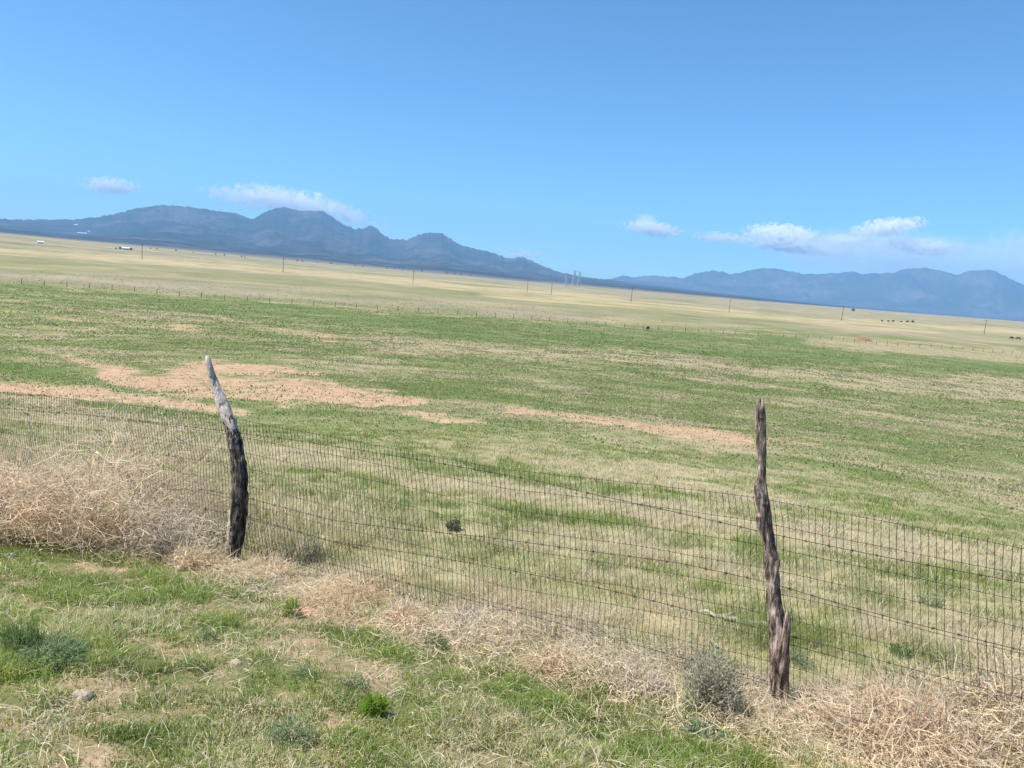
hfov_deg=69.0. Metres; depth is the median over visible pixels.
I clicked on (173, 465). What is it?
tumbleweed
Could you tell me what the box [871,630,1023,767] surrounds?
tumbleweed
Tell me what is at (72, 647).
green shrub
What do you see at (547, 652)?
tumbleweed
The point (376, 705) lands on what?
grass tuft
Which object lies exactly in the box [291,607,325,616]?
dirt mound
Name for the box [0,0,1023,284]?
sky
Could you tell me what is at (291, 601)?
grass tuft
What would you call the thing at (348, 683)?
grey weed
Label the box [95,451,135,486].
dead branch
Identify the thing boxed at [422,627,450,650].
grey weed
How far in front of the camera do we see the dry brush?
4.50 m
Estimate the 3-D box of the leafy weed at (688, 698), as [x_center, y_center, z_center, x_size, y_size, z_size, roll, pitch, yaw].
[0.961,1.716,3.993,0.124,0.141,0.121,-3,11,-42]
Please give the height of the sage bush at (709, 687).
0.458 m
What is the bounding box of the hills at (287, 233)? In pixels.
[0,205,1023,321]
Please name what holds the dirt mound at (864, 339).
on the ground at (32, 257)
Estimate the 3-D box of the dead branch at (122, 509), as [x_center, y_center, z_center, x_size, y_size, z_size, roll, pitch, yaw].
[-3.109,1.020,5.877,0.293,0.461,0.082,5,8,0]
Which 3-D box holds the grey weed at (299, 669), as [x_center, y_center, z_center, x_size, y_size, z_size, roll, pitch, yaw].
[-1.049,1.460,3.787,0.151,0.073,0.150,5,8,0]
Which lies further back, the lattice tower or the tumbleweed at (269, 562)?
the lattice tower
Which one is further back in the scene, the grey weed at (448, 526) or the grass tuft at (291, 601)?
the grey weed at (448, 526)
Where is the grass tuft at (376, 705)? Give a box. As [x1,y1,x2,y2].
[357,688,389,719]
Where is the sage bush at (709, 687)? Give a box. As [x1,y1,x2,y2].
[677,628,752,716]
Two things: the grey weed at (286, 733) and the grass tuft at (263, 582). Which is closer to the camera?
the grey weed at (286, 733)
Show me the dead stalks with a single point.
(318, 680)
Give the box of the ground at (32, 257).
[0,233,1023,767]
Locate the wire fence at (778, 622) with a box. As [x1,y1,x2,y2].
[0,356,1023,757]
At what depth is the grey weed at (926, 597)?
6.45 m
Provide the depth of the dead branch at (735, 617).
5.72 m
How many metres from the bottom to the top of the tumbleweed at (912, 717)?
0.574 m
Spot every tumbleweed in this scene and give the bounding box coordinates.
[0,339,282,548]
[0,404,213,566]
[0,419,100,553]
[0,428,139,554]
[89,485,244,565]
[164,537,223,573]
[238,540,299,581]
[374,585,438,636]
[427,587,501,646]
[518,628,580,674]
[597,650,686,705]
[764,666,898,761]
[789,642,1015,767]
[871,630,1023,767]
[939,628,1023,758]
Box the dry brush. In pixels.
[0,448,1023,767]
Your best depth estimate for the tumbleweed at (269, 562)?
5.99 m
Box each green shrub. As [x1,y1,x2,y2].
[0,612,47,653]
[5,627,91,671]
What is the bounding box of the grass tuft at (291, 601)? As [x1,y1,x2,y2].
[278,596,303,616]
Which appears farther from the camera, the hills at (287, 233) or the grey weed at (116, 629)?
the hills at (287, 233)
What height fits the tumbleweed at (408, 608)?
0.310 m
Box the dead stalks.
[0,522,1021,767]
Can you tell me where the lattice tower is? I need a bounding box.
[570,270,576,286]
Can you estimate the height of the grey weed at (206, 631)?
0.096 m
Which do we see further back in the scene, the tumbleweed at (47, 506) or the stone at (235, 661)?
the tumbleweed at (47, 506)
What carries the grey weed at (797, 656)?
on the ground at (32, 257)
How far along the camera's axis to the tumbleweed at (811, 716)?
3.99 m
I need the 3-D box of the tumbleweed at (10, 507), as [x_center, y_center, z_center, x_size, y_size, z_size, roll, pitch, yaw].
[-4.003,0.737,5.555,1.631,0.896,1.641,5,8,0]
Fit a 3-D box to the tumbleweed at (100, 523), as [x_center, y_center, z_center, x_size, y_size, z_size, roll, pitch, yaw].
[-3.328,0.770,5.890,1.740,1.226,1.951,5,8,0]
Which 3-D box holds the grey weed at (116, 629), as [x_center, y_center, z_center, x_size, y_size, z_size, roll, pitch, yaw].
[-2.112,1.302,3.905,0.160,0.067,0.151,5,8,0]
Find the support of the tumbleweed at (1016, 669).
on the ground at (32, 257)
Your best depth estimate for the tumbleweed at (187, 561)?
5.77 m
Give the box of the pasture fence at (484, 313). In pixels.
[8,278,1022,353]
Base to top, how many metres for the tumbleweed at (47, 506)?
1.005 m
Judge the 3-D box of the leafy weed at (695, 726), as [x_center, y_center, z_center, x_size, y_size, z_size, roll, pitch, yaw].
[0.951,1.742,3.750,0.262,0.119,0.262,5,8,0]
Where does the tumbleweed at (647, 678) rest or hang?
on the ground at (32, 257)
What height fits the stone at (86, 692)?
0.054 m
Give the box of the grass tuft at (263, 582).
[253,576,271,590]
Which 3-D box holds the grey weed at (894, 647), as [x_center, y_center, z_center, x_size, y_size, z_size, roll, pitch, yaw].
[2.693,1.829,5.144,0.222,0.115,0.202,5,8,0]
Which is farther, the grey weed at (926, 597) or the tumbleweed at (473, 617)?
the grey weed at (926, 597)
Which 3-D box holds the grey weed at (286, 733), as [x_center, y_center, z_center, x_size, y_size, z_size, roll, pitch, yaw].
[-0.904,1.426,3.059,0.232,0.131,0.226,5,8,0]
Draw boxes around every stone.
[68,689,93,701]
[230,659,241,664]
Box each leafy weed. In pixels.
[680,713,725,742]
[681,692,702,715]
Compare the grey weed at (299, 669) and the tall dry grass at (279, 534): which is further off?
the tall dry grass at (279, 534)
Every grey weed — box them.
[98,624,126,636]
[196,625,216,640]
[263,713,318,752]
[289,664,317,679]
[336,672,369,693]
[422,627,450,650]
[445,517,461,531]
[790,647,813,667]
[885,640,916,658]
[916,586,946,607]
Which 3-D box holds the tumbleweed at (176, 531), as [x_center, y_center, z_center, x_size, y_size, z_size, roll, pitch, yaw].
[-2.827,1.142,6.055,1.249,0.619,1.125,5,8,0]
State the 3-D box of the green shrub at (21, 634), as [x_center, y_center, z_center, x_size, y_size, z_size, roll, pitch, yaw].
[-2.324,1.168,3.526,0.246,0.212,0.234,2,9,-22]
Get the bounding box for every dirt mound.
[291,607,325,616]
[855,337,872,341]
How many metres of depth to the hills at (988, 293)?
12333.36 m
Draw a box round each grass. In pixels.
[0,421,447,574]
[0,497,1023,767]
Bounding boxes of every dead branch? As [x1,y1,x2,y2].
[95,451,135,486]
[102,486,138,539]
[700,609,767,628]
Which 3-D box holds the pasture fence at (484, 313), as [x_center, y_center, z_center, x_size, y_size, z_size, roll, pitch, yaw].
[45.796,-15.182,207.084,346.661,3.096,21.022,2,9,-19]
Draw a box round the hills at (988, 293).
[609,267,1023,319]
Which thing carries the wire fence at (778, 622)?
on the ground at (32, 257)

